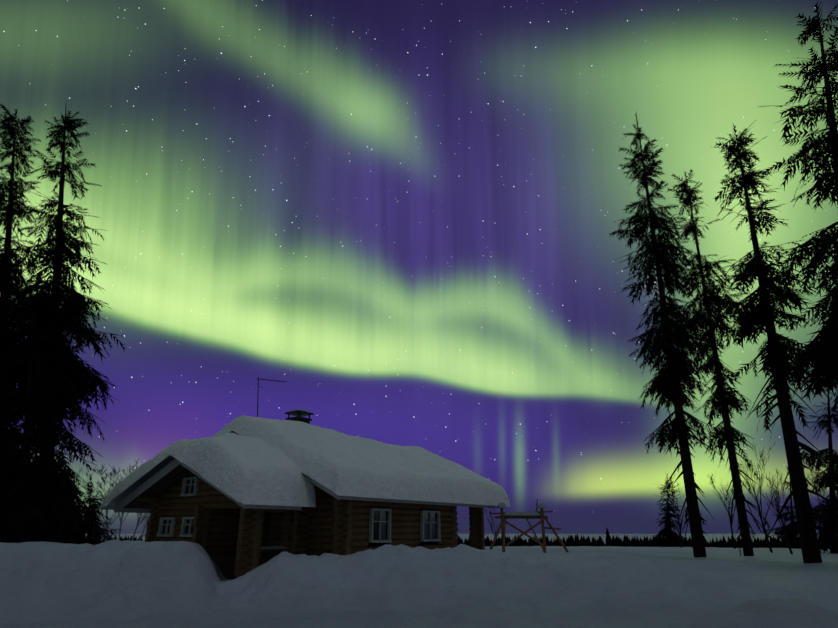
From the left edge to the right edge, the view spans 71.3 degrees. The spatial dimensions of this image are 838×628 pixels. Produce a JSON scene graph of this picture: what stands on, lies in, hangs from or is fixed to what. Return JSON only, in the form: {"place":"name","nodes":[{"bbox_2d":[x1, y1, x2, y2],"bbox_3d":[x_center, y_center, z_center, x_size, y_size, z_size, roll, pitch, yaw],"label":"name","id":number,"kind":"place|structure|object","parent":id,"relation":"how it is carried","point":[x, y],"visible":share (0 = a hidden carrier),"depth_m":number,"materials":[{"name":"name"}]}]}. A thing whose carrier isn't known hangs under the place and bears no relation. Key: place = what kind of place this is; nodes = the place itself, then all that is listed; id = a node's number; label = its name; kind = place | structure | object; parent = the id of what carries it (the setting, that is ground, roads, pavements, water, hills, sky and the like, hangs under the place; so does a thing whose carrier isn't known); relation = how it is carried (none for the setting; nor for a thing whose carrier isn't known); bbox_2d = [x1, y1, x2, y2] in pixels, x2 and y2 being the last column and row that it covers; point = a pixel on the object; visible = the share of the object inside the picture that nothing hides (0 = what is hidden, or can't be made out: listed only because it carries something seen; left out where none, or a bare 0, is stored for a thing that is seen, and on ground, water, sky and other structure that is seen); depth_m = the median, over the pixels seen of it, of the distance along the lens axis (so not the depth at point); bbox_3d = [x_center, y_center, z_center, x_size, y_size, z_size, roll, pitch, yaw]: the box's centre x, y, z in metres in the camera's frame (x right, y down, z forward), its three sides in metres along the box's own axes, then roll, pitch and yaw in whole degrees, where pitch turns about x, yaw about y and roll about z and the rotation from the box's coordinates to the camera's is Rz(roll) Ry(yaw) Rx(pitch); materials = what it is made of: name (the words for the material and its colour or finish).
{"place":"outdoors","nodes":[
{"label":"outdoors","id":0,"kind":"place"},
{"bbox_2d":[0,534,837,627],"bbox_3d":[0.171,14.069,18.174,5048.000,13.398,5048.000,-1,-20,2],"label":"snow ground","id":1,"kind":"structure","parent":0,"point":[115,583],"depth_m":12.52,"materials":[{"name":"white snow"}]},
{"bbox_2d":[0,102,51,497],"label":"spruce tree","id":2,"kind":"object","parent":1,"relation":"on","point":[12,208],"visible":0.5,"depth_m":23.37,"materials":[{"name":"black plant"}]},
{"bbox_2d":[0,311,109,543],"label":"spruce tree","id":3,"kind":"object","parent":1,"relation":"on","point":[28,507],"visible":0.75,"depth_m":17.89,"materials":[{"name":"black plant"}]},
{"bbox_2d":[0,103,126,544],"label":"spruce tree","id":4,"kind":"object","parent":1,"relation":"on","point":[58,312],"visible":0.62,"depth_m":20.92,"materials":[{"name":"black plant"}]},
{"bbox_2d":[60,461,86,542],"bbox_3d":[-18.702,10.875,31.606,2.993,5.813,3.660,-1,-20,2],"label":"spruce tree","id":5,"kind":"object","parent":1,"relation":"on","point":[72,493],"visible":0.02,"depth_m":31.89,"materials":[{"name":"black plant"}]},
{"bbox_2d":[60,474,122,544],"bbox_3d":[-16.070,10.125,28.355,3.415,4.631,3.164,-1,-20,2],"label":"spruce tree","id":6,"kind":"object","parent":1,"relation":"on","point":[104,531],"visible":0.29,"depth_m":28.57,"materials":[{"name":"black plant"}]},
{"bbox_2d":[75,459,138,535],"bbox_3d":[-19.381,11.661,36.152,3.401,5.620,3.696,-1,-20,2],"label":"birch tree","id":7,"kind":"object","parent":1,"relation":"on","point":[104,481],"visible":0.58,"depth_m":35.62,"materials":[{"name":"plant"}]},
{"bbox_2d":[94,483,121,539],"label":"birch tree","id":8,"kind":"object","parent":1,"relation":"on","point":[109,511],"visible":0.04,"depth_m":40.72,"materials":[{"name":"plant"}]},
{"bbox_2d":[108,469,130,540],"bbox_3d":[-19.612,13.175,39.409,2.328,5.244,2.585,-10,-23,26],"label":"birch tree","id":9,"kind":"object","parent":1,"relation":"on","point":[120,517],"visible":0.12,"depth_m":39.38,"materials":[{"name":"plant"}]},
{"bbox_2d":[131,513,148,540],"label":"birch tree","id":10,"kind":"object","parent":1,"relation":"on","point":[139,520],"visible":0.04,"depth_m":44.68,"materials":[{"name":"plant"}]},
{"bbox_2d":[139,513,149,540],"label":"birch tree","id":11,"kind":"object","parent":1,"relation":"on","point":[147,517],"visible":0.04,"depth_m":43.20,"materials":[{"name":"plant"}]},
{"bbox_2d":[115,377,499,578],"bbox_3d":[-4.036,6.463,23.052,9.760,7.052,12.070,-14,-25,33],"label":"log cabin","id":12,"kind":"object","parent":1,"relation":"on","point":[231,536],"visible":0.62,"depth_m":18.92,"materials":[{"name":"brown wood"}]},
{"bbox_2d":[100,433,315,509],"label":"porch roof snow","id":13,"kind":"structure","parent":12,"relation":"on","point":[247,470],"depth_m":17.37,"materials":[{"name":"white snow"}]},
{"bbox_2d":[185,409,434,549],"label":"cabin snow caps","id":14,"kind":"object","parent":12,"relation":"on","point":[274,547],"visible":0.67,"depth_m":17.96,"materials":[{"name":"white snow"}]},
{"bbox_2d":[213,415,510,506],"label":"roof snow","id":15,"kind":"structure","parent":12,"relation":"on","point":[338,463],"depth_m":20.02,"materials":[{"name":"white snow"}]},
{"bbox_2d":[60,528,829,548],"bbox_3d":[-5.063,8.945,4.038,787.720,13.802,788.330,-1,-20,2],"label":"forest treeline","id":16,"kind":"object","parent":1,"relation":"on","point":[647,542],"visible":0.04,"depth_m":263.52,"materials":[{"name":"black plant"}]},
{"bbox_2d":[485,508,498,545],"bbox_3d":[4.613,13.438,37.399,0.706,2.878,1.434,-14,-25,34],"label":"bare shrub","id":17,"kind":"object","parent":1,"relation":"on","point":[491,524],"visible":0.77,"depth_m":37.24,"materials":[{"name":"black plant"}]},
{"bbox_2d":[490,499,568,552],"bbox_3d":[4.364,8.518,23.159,3.437,2.309,1.348,4,-21,-10],"label":"log trestle","id":18,"kind":"object","parent":1,"relation":"on","point":[504,516],"visible":0.9,"depth_m":23.49,"materials":[{"name":"brown wood"}]},
{"bbox_2d":[608,110,726,557],"bbox_3d":[9.265,-0.326,22.222,3.272,17.953,3.102,-1,-20,2],"label":"spruce tree","id":19,"kind":"object","parent":1,"relation":"on","point":[668,332],"visible":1,"depth_m":21.70,"materials":[{"name":"black plant"}]},
{"bbox_2d":[655,471,685,547],"bbox_3d":[13.692,10.376,30.976,2.065,4.027,1.274,18,-27,-39],"label":"bare shrub","id":20,"kind":"object","parent":1,"relation":"on","point":[677,515],"visible":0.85,"depth_m":30.95,"materials":[{"name":"black plant"}]},
{"bbox_2d":[652,474,690,546],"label":"spruce tree","id":21,"kind":"object","parent":1,"relation":"on","point":[668,533],"visible":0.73,"depth_m":43.39,"materials":[{"name":"black plant"}]},
{"bbox_2d":[664,169,771,555],"bbox_3d":[11.481,1.125,22.846,3.238,15.753,3.010,5,-21,-13],"label":"spruce tree","id":22,"kind":"object","parent":1,"relation":"on","point":[723,398],"visible":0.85,"depth_m":22.53,"materials":[{"name":"black plant"}]},
{"bbox_2d":[707,474,750,548],"bbox_3d":[15.328,9.513,28.317,2.022,3.726,1.267,-8,-22,22],"label":"bare shrub","id":23,"kind":"object","parent":1,"relation":"on","point":[731,516],"visible":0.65,"depth_m":28.43,"materials":[{"name":"black plant"}]},
{"bbox_2d":[738,440,780,552],"bbox_3d":[14.784,7.643,25.043,2.053,4.965,1.672,8,-22,-20],"label":"bare shrub","id":24,"kind":"object","parent":1,"relation":"on","point":[763,524],"visible":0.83,"depth_m":24.90,"materials":[{"name":"black plant"}]},
{"bbox_2d":[708,120,837,562],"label":"spruce tree","id":25,"kind":"object","parent":1,"relation":"on","point":[762,312],"visible":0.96,"depth_m":16.51,"materials":[{"name":"black plant"}]},
{"bbox_2d":[754,469,792,553],"bbox_3d":[13.287,7.304,21.631,0.950,3.160,1.381,-1,-20,2],"label":"bare shrub","id":26,"kind":"object","parent":1,"relation":"on","point":[778,512],"visible":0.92,"depth_m":21.79,"materials":[{"name":"black plant"}]},
{"bbox_2d":[762,466,817,548],"bbox_3d":[23.003,12.159,36.251,2.789,6.186,2.945,8,-22,-20],"label":"spruce tree","id":27,"kind":"object","parent":1,"relation":"on","point":[791,530],"visible":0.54,"depth_m":35.90,"materials":[{"name":"black plant"}]},
{"bbox_2d":[758,0,837,413],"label":"spruce tree","id":28,"kind":"object","parent":1,"relation":"on","point":[820,352],"visible":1,"depth_m":14.80,"materials":[{"name":"black plant"}]},
{"bbox_2d":[802,377,837,553],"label":"spruce tree","id":29,"kind":"object","parent":1,"relation":"on","point":[830,476],"visible":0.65,"depth_m":23.40,"materials":[{"name":"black plant"}]},
{"bbox_2d":[806,471,837,541],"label":"bare shrub","id":30,"kind":"object","parent":1,"relation":"on","point":[824,493],"visible":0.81,"depth_m":20.25,"materials":[{"name":"black plant"}]},
{"bbox_2d":[0,0,837,533],"label":"sky","id":31,"kind":"structure","parent":0,"point":[400,215],"materials":[{"name":"purple"}]}
]}

